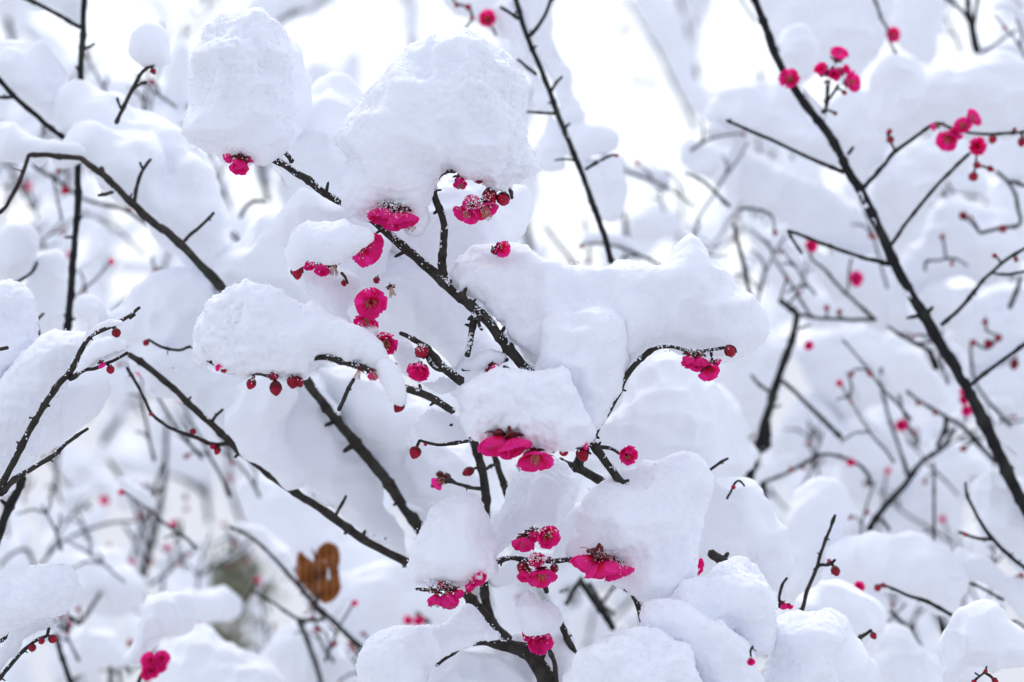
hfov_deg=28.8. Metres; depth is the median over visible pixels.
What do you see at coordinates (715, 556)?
plum branch
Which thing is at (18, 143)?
snow clump
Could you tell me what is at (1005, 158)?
snow clump
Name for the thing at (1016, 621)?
plum branch
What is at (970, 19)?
plum branch
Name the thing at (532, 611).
snow clump
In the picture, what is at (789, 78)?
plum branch
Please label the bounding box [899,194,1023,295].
snow clump
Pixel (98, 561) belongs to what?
plum twig
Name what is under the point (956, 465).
snow clump
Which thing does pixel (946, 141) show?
plum branch
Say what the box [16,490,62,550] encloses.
plum twig
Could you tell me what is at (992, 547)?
plum twig
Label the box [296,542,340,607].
withered leaf
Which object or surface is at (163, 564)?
snow clump
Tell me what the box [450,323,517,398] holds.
snow clump
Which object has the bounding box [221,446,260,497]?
plum twig
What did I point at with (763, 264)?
plum twig
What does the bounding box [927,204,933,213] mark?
snow clump
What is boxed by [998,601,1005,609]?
snow clump
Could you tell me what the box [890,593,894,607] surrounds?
plum twig
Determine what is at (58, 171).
plum twig
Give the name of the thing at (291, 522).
snow clump
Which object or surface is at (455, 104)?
snow clump
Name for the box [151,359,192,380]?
snow clump
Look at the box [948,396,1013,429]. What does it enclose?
snow clump
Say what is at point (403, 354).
snow clump
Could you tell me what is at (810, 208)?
snow clump
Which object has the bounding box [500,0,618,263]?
plum branch
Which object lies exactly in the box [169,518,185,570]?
plum twig
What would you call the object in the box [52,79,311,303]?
snow clump
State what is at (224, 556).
snow clump
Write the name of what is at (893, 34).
plum branch
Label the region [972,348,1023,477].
snow clump
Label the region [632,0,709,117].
snow clump
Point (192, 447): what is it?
plum twig
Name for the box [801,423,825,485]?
plum twig
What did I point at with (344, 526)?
plum branch
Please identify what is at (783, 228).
snow clump
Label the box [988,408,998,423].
snow clump
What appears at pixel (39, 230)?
plum twig
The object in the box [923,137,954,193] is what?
plum twig
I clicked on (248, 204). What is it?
plum branch
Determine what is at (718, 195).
plum branch
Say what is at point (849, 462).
plum branch
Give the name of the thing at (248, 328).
snow clump
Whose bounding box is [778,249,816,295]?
plum twig
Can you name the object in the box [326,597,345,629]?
snow clump
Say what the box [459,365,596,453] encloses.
snow clump
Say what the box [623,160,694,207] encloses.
plum twig
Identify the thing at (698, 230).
snow clump
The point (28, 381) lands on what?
snow clump
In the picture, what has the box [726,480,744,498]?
plum branch
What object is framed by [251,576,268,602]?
snow clump
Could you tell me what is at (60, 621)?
plum twig
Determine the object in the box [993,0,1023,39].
snow clump
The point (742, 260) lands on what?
plum branch
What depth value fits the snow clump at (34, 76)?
1.24 m
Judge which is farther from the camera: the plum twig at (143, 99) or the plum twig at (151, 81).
the plum twig at (143, 99)
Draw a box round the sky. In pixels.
[0,0,1023,351]
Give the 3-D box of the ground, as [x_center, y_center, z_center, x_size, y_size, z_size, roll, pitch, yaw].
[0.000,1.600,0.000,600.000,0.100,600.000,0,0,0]
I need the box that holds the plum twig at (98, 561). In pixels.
[65,530,124,582]
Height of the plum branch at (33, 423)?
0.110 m
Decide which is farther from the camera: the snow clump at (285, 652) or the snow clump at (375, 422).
the snow clump at (285, 652)
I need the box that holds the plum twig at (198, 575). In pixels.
[184,531,212,589]
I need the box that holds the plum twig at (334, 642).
[315,600,357,661]
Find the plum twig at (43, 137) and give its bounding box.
[9,132,51,166]
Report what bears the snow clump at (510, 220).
on the snow clump at (423, 306)
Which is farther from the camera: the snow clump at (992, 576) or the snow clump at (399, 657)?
the snow clump at (992, 576)
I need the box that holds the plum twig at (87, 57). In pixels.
[77,49,108,91]
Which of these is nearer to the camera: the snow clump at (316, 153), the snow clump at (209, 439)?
the snow clump at (316, 153)
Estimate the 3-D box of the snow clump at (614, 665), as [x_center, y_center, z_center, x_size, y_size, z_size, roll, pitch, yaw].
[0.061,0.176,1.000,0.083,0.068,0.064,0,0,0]
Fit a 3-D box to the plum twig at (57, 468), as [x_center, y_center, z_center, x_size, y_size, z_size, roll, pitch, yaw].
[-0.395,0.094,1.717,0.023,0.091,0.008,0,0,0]
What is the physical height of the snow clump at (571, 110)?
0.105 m
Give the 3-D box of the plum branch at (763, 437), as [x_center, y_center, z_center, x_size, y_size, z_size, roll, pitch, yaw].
[0.186,0.007,1.438,0.080,0.186,0.145,0,0,-32]
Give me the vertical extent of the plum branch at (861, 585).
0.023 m
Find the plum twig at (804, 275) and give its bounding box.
[796,259,812,291]
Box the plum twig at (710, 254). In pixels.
[692,231,729,256]
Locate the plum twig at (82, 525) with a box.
[61,512,110,546]
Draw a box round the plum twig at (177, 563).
[148,546,199,586]
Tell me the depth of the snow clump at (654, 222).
1.86 m
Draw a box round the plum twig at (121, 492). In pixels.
[118,489,197,549]
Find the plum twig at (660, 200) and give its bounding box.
[649,161,664,210]
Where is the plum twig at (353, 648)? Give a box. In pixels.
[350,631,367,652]
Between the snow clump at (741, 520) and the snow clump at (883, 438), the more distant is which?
the snow clump at (883, 438)
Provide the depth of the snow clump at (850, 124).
1.48 m
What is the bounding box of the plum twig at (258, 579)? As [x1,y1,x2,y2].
[243,577,275,651]
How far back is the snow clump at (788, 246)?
1.41 m
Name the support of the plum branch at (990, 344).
on the plum branch at (901, 425)
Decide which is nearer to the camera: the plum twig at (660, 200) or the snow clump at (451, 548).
the snow clump at (451, 548)
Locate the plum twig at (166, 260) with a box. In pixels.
[163,252,169,268]
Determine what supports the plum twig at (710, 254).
attached to the plum branch at (763, 437)
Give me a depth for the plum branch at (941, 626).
1.28 m
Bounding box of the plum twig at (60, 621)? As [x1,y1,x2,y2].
[54,617,69,636]
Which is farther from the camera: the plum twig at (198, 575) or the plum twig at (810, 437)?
the plum twig at (198, 575)
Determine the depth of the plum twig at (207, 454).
1.44 m
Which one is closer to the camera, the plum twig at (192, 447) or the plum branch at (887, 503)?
the plum twig at (192, 447)
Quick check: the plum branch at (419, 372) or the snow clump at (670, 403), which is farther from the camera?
the snow clump at (670, 403)
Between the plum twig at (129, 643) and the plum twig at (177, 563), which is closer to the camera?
the plum twig at (129, 643)
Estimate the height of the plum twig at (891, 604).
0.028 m
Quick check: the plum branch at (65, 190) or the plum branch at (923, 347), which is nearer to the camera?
the plum branch at (923, 347)
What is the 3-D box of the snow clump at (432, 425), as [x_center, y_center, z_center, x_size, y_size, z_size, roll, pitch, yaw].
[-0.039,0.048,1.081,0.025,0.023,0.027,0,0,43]
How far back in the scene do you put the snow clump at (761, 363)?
1.65 m
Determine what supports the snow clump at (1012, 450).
attached to the plum branch at (789, 78)
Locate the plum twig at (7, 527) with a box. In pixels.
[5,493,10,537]
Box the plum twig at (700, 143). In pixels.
[690,118,745,151]
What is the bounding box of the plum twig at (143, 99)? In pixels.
[127,69,149,109]
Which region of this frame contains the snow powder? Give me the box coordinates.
[0,5,848,681]
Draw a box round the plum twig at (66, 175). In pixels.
[55,139,67,185]
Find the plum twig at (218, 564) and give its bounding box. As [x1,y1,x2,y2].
[200,534,252,575]
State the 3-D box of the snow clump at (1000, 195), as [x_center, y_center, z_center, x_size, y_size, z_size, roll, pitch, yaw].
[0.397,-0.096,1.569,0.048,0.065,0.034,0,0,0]
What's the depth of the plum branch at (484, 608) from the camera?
1.12 m
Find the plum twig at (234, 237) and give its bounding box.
[230,231,238,241]
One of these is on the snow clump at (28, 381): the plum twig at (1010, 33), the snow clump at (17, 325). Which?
the snow clump at (17, 325)
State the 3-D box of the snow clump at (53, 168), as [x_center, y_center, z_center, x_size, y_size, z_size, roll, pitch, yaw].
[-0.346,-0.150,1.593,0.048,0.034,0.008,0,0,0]
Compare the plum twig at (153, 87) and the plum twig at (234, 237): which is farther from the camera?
the plum twig at (153, 87)
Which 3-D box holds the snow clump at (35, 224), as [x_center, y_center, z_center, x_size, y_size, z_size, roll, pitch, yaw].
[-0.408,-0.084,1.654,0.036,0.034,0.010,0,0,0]
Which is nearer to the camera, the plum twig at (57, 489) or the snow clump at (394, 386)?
the snow clump at (394, 386)
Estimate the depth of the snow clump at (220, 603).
1.48 m
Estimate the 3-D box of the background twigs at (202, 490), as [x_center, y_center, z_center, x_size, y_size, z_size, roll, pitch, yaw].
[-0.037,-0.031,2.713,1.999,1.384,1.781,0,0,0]
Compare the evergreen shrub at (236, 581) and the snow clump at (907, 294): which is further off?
the evergreen shrub at (236, 581)
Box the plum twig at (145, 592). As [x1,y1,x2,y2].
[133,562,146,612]
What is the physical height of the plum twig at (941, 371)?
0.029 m
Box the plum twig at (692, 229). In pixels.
[685,223,706,241]
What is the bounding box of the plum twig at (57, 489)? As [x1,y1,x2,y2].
[45,446,61,503]
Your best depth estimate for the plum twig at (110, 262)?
1.41 m
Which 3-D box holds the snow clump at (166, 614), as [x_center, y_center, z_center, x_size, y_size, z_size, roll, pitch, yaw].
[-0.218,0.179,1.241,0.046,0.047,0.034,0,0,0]
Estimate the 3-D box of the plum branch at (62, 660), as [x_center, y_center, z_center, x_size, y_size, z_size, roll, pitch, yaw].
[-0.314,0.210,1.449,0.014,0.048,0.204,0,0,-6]
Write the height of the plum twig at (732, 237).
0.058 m
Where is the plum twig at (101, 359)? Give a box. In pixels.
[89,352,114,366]
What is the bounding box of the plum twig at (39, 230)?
[29,222,48,232]
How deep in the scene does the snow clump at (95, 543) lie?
1.67 m
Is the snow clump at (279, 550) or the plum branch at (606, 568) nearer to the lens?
the plum branch at (606, 568)
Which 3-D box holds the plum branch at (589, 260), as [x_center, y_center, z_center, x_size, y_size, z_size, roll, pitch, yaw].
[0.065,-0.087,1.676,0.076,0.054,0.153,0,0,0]
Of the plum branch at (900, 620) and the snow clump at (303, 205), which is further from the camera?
the plum branch at (900, 620)
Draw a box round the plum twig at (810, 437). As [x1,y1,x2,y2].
[783,419,819,475]
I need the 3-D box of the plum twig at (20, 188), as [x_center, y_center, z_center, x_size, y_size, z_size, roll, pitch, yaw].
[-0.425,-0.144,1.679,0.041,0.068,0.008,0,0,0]
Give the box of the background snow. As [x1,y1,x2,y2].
[0,0,1023,681]
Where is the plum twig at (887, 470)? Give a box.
[878,467,890,532]
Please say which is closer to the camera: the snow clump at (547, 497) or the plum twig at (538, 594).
the snow clump at (547, 497)
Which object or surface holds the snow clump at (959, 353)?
attached to the plum branch at (789, 78)
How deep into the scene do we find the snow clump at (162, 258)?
1.73 m
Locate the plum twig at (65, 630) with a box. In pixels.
[45,615,79,661]
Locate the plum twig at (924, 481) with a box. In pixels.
[907,440,958,495]
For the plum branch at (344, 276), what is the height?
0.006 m
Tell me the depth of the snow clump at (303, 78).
1.13 m
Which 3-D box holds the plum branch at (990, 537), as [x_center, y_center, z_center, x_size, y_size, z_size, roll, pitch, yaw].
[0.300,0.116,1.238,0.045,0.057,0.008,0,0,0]
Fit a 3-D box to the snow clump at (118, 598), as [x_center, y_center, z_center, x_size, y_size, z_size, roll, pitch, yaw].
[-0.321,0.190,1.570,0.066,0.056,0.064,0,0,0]
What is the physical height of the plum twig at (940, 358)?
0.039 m
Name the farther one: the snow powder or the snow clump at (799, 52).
the snow clump at (799, 52)
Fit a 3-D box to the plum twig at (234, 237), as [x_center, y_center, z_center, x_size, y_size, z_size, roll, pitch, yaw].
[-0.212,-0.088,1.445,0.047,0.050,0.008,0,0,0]
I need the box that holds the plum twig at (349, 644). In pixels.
[338,642,356,681]
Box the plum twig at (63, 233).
[39,219,65,248]
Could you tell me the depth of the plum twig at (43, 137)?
1.80 m
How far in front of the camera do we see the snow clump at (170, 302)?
1.20 m
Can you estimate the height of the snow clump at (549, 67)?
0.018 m
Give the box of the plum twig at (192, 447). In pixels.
[136,372,203,459]
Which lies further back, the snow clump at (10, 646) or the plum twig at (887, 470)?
the plum twig at (887, 470)
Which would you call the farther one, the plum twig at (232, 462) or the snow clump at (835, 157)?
the plum twig at (232, 462)
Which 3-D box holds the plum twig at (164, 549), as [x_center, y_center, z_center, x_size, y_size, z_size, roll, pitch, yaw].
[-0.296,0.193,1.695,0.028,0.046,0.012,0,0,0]
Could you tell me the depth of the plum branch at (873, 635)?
1.14 m
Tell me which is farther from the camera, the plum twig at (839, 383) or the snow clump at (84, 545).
the snow clump at (84, 545)
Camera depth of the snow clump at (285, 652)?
1.47 m
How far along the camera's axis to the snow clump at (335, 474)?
1.18 m
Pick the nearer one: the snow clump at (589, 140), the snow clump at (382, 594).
the snow clump at (589, 140)
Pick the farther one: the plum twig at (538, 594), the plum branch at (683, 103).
the plum branch at (683, 103)
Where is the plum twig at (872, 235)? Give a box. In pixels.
[851,200,888,288]
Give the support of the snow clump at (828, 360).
on the snow clump at (867, 452)
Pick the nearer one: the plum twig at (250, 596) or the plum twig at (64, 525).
the plum twig at (250, 596)
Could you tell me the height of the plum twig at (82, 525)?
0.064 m
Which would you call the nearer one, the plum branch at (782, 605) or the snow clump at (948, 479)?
the plum branch at (782, 605)
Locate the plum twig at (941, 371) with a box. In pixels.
[924,350,951,381]
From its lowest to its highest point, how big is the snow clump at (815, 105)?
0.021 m
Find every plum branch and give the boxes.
[0,77,64,139]
[0,152,422,534]
[0,306,140,496]
[0,346,8,350]
[0,476,26,542]
[0,520,136,566]
[0,627,56,680]
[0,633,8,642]
[16,261,37,281]
[25,0,95,330]
[31,163,146,225]
[38,313,43,336]
[54,592,101,681]
[73,665,130,681]
[99,417,232,578]
[114,65,155,123]
[126,352,408,567]
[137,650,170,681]
[143,339,192,354]
[151,255,161,272]
[159,0,219,77]
[207,354,454,413]
[223,152,533,371]
[230,525,362,681]
[238,199,264,217]
[340,272,348,283]
[399,331,463,385]
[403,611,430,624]
[409,344,736,483]
[415,572,486,609]
[431,424,511,639]
[435,623,576,681]
[452,0,496,35]
[496,525,640,621]
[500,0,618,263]
[543,211,629,265]
[549,448,604,483]
[559,576,615,630]
[618,0,697,241]
[684,172,774,227]
[697,549,728,574]
[709,457,728,470]
[726,0,1023,516]
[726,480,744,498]
[732,223,751,293]
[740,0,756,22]
[745,227,876,479]
[747,645,756,665]
[760,452,871,498]
[778,577,792,609]
[799,514,840,610]
[854,581,952,616]
[858,629,876,640]
[865,390,996,531]
[873,0,900,53]
[879,340,1011,540]
[887,325,939,369]
[889,610,922,646]
[924,233,1018,369]
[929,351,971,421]
[930,108,1023,181]
[936,615,944,634]
[946,0,1016,53]
[958,482,1023,569]
[959,170,1023,234]
[969,581,1004,600]
[971,666,998,681]
[1007,276,1022,308]
[1012,573,1023,627]
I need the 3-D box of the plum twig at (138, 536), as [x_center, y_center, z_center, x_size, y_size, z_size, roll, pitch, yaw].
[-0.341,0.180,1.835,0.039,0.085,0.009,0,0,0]
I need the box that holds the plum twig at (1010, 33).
[994,15,1023,55]
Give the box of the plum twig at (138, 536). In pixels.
[130,491,158,558]
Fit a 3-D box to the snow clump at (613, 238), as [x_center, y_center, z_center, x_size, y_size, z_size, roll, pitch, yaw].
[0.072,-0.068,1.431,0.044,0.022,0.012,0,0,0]
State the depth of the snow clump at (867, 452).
1.67 m
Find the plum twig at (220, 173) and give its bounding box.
[218,164,227,179]
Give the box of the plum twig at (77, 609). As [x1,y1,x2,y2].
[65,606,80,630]
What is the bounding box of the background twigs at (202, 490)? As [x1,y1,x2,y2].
[0,0,1017,681]
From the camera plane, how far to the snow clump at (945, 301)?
1.49 m
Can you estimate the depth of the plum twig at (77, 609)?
1.50 m
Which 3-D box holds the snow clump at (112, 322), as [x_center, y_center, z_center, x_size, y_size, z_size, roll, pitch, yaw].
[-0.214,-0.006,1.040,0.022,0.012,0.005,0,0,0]
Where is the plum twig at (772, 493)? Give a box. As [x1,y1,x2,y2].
[755,460,786,509]
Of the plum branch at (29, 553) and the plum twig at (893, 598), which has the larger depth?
the plum twig at (893, 598)
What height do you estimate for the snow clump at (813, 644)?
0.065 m
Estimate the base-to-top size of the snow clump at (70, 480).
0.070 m
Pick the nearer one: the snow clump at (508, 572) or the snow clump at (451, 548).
the snow clump at (451, 548)
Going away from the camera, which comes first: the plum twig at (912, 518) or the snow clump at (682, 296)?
the snow clump at (682, 296)
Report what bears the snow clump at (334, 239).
on the snow clump at (248, 328)
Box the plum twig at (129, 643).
[99,639,132,681]
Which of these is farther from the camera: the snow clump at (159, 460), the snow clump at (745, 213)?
the snow clump at (745, 213)
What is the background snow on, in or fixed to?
on the background twigs at (202, 490)
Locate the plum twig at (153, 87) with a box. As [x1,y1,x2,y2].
[146,23,162,110]
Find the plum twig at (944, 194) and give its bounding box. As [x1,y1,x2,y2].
[926,135,946,196]
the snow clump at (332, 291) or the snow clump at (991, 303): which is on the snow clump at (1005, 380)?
the snow clump at (991, 303)
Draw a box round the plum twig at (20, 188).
[4,162,32,209]
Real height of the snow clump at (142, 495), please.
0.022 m
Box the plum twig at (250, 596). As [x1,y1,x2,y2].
[239,581,256,616]
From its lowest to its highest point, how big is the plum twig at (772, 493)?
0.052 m
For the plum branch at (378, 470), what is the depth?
1.17 m
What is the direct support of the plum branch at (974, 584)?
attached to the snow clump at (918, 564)
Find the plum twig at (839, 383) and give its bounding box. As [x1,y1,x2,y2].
[836,371,894,462]
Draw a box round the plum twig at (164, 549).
[148,540,181,591]
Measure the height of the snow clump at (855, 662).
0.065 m
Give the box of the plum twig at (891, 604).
[886,602,905,623]
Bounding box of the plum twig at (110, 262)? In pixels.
[74,258,114,298]
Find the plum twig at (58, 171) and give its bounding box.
[52,168,62,219]
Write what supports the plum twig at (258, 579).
attached to the background twigs at (202, 490)
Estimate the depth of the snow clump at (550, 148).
1.32 m
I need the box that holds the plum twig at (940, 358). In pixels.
[912,330,948,384]
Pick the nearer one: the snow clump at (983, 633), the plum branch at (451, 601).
the plum branch at (451, 601)
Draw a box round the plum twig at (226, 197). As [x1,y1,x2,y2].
[217,177,232,207]
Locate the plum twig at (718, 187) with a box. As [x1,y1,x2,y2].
[695,142,747,223]
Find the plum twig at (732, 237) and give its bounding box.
[725,205,763,245]
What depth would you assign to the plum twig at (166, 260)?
1.72 m
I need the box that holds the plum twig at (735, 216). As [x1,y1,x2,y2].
[710,202,743,248]
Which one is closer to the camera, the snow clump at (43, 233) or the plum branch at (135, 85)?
the plum branch at (135, 85)
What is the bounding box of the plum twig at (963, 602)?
[961,591,966,605]
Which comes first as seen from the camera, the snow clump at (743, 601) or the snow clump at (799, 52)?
the snow clump at (743, 601)
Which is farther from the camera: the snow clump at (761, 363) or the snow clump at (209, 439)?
the snow clump at (761, 363)
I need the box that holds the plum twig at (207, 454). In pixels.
[177,400,230,497]
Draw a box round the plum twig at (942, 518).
[939,515,977,599]
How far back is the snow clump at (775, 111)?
1.48 m
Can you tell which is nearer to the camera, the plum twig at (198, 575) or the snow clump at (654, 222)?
the plum twig at (198, 575)
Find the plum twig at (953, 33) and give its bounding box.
[941,14,961,51]
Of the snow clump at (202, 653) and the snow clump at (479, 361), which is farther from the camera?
the snow clump at (202, 653)
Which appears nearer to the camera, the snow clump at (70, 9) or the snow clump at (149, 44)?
the snow clump at (149, 44)
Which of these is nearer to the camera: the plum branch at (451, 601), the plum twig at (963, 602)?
the plum branch at (451, 601)
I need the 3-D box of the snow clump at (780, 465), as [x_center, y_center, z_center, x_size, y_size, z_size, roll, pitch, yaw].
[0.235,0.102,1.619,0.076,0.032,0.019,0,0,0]
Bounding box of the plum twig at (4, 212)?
[1,164,26,221]
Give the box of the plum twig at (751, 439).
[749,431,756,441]
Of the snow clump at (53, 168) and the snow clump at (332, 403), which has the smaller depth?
the snow clump at (332, 403)
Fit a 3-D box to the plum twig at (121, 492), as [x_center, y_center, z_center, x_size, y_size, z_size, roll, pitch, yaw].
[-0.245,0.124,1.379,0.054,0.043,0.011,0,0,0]
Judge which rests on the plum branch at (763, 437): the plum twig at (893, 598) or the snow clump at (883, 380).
the snow clump at (883, 380)
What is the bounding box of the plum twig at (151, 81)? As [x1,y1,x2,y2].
[135,73,176,107]
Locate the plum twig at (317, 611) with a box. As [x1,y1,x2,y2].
[293,566,337,634]
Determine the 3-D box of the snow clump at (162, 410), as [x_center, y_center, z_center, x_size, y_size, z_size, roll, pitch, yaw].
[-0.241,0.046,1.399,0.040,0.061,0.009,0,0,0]
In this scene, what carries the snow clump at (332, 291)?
attached to the plum branch at (371, 305)
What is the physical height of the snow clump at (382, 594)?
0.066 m
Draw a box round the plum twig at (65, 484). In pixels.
[39,454,91,509]
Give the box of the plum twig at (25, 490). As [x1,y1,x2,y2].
[22,474,33,503]
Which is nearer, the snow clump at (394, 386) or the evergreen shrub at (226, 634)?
the snow clump at (394, 386)
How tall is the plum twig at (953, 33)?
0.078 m
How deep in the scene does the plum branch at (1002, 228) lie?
1.38 m
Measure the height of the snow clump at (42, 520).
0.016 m
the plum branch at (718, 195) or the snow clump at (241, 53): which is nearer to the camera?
the snow clump at (241, 53)
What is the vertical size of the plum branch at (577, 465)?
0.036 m
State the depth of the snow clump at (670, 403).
1.15 m
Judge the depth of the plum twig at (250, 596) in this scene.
1.57 m
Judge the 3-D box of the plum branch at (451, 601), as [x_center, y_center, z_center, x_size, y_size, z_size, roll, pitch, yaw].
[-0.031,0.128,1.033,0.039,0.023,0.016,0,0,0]
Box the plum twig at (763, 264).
[734,236,784,300]
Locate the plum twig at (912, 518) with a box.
[863,480,951,543]
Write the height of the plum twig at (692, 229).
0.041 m
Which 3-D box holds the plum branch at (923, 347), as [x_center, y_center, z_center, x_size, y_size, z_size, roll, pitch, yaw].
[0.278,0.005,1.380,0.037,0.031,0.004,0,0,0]
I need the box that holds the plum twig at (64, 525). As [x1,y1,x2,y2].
[46,499,91,552]
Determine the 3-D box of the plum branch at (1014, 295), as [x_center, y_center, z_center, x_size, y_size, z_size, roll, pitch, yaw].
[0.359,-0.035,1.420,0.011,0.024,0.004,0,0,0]
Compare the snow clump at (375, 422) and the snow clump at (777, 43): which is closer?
the snow clump at (375, 422)
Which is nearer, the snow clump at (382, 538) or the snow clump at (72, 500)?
the snow clump at (382, 538)
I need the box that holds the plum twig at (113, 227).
[61,210,144,254]
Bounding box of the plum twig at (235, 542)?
[210,522,269,614]
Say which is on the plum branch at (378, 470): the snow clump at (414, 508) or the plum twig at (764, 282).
the snow clump at (414, 508)
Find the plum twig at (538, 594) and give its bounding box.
[516,583,548,601]
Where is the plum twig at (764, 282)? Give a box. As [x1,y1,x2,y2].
[743,215,766,287]
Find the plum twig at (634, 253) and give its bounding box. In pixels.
[579,242,660,264]
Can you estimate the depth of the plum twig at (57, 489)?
1.65 m
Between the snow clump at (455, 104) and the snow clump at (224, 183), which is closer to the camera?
the snow clump at (455, 104)
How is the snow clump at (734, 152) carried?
on the snow clump at (775, 111)
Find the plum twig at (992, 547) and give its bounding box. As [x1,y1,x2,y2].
[987,545,1002,597]
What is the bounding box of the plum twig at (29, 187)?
[1,182,45,250]
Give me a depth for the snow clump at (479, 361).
1.06 m
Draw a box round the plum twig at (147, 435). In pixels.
[116,363,155,461]
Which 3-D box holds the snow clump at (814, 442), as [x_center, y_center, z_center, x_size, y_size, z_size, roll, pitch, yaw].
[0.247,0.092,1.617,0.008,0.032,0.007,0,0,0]
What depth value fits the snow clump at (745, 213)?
1.78 m
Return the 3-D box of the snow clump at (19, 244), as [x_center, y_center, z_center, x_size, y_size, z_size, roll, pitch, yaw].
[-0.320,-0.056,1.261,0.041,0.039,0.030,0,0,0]
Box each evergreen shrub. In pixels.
[205,540,288,628]
[209,618,263,649]
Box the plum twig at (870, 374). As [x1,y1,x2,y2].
[842,339,911,420]
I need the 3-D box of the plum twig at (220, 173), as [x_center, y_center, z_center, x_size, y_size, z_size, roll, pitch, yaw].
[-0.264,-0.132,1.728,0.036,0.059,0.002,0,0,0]
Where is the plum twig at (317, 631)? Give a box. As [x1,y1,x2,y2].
[294,604,334,662]
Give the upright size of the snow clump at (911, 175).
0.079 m
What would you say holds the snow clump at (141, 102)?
on the background snow
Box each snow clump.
[0,39,68,121]
[0,122,86,167]
[0,221,39,280]
[0,222,39,252]
[0,279,38,377]
[0,328,97,478]
[0,563,81,638]
[0,618,56,673]
[1,166,11,219]
[2,120,55,163]
[4,367,110,495]
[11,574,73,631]
[24,0,88,26]
[24,249,73,334]
[29,220,41,228]
[35,507,47,528]
[38,218,68,241]
[47,451,87,512]
[49,165,61,174]
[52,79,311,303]
[58,626,127,678]
[61,488,91,516]
[62,546,146,617]
[66,243,104,286]
[67,536,95,560]
[73,293,109,336]
[78,336,126,372]
[82,319,122,341]
[85,72,141,107]
[86,524,100,547]
[98,175,120,196]
[107,267,217,356]
[111,282,138,310]
[118,478,154,507]
[124,591,199,666]
[127,347,406,555]
[128,21,170,68]
[134,71,162,95]
[140,76,149,104]
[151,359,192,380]
[153,395,196,448]
[153,455,161,506]
[154,623,285,681]
[157,540,202,573]
[158,250,171,268]
[181,7,296,166]
[183,585,242,623]
[191,278,388,381]
[197,403,212,429]
[205,435,218,455]
[207,153,229,200]
[216,541,252,560]
[220,523,252,565]
[224,376,305,490]
[234,475,395,633]
[235,522,331,613]
[247,648,263,654]
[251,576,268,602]
[259,614,357,681]
[272,72,364,194]
[272,187,391,284]
[285,219,373,270]
[287,263,360,321]
[288,39,311,149]
[315,250,478,369]
[315,386,339,415]
[315,494,335,507]
[317,365,480,522]
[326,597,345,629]
[333,559,465,644]
[334,27,540,236]
[349,320,378,335]
[355,603,506,681]
[366,530,393,543]
[375,173,534,269]
[376,358,406,406]
[393,340,456,393]
[406,492,498,591]
[406,503,422,512]
[410,409,468,449]
[429,645,536,681]
[442,0,509,38]
[442,233,769,429]
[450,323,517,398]
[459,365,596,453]
[461,349,506,371]
[488,502,580,587]
[490,456,579,554]
[492,0,552,111]
[509,0,585,124]
[512,629,574,681]
[515,589,562,635]
[517,36,527,57]
[534,115,565,172]
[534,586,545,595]
[539,50,553,78]
[562,122,619,163]
[562,626,702,681]
[565,451,713,604]
[580,154,627,221]
[582,231,642,260]
[595,354,724,474]
[599,158,603,175]
[615,153,669,193]
[628,200,683,242]
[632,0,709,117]
[639,556,777,681]
[667,240,710,260]
[679,137,883,257]
[691,220,701,236]
[697,477,793,592]
[704,80,836,166]
[705,123,738,136]
[709,198,742,251]
[711,384,758,478]
[712,331,796,433]
[713,136,744,186]
[741,205,761,219]
[742,216,858,328]
[749,0,892,85]
[754,448,847,485]
[756,223,790,296]
[763,610,846,681]
[770,28,780,52]
[771,393,918,516]
[778,23,818,80]
[782,242,809,272]
[783,476,852,601]
[794,323,948,417]
[795,579,886,646]
[800,246,938,356]
[802,88,825,120]
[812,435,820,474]
[821,530,968,616]
[821,607,880,681]
[826,89,889,183]
[833,152,838,164]
[839,335,905,410]
[844,374,900,460]
[858,191,875,223]
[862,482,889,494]
[865,623,942,681]
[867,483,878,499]
[868,50,1023,150]
[871,136,969,240]
[877,435,992,539]
[889,0,947,64]
[897,283,920,299]
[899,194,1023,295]
[921,275,999,330]
[925,452,951,482]
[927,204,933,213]
[929,130,956,181]
[936,599,1023,681]
[943,338,969,379]
[945,279,1023,380]
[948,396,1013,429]
[953,546,1023,621]
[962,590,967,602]
[970,137,1023,181]
[970,468,1023,573]
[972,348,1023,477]
[975,27,1023,60]
[988,179,1023,225]
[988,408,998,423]
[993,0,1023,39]
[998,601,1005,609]
[1004,441,1017,455]
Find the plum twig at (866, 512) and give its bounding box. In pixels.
[848,481,875,533]
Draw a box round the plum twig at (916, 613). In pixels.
[911,551,952,626]
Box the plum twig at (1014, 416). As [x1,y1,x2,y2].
[944,414,1023,448]
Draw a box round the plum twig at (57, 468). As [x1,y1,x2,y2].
[49,454,59,501]
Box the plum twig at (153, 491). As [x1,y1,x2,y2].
[143,461,166,518]

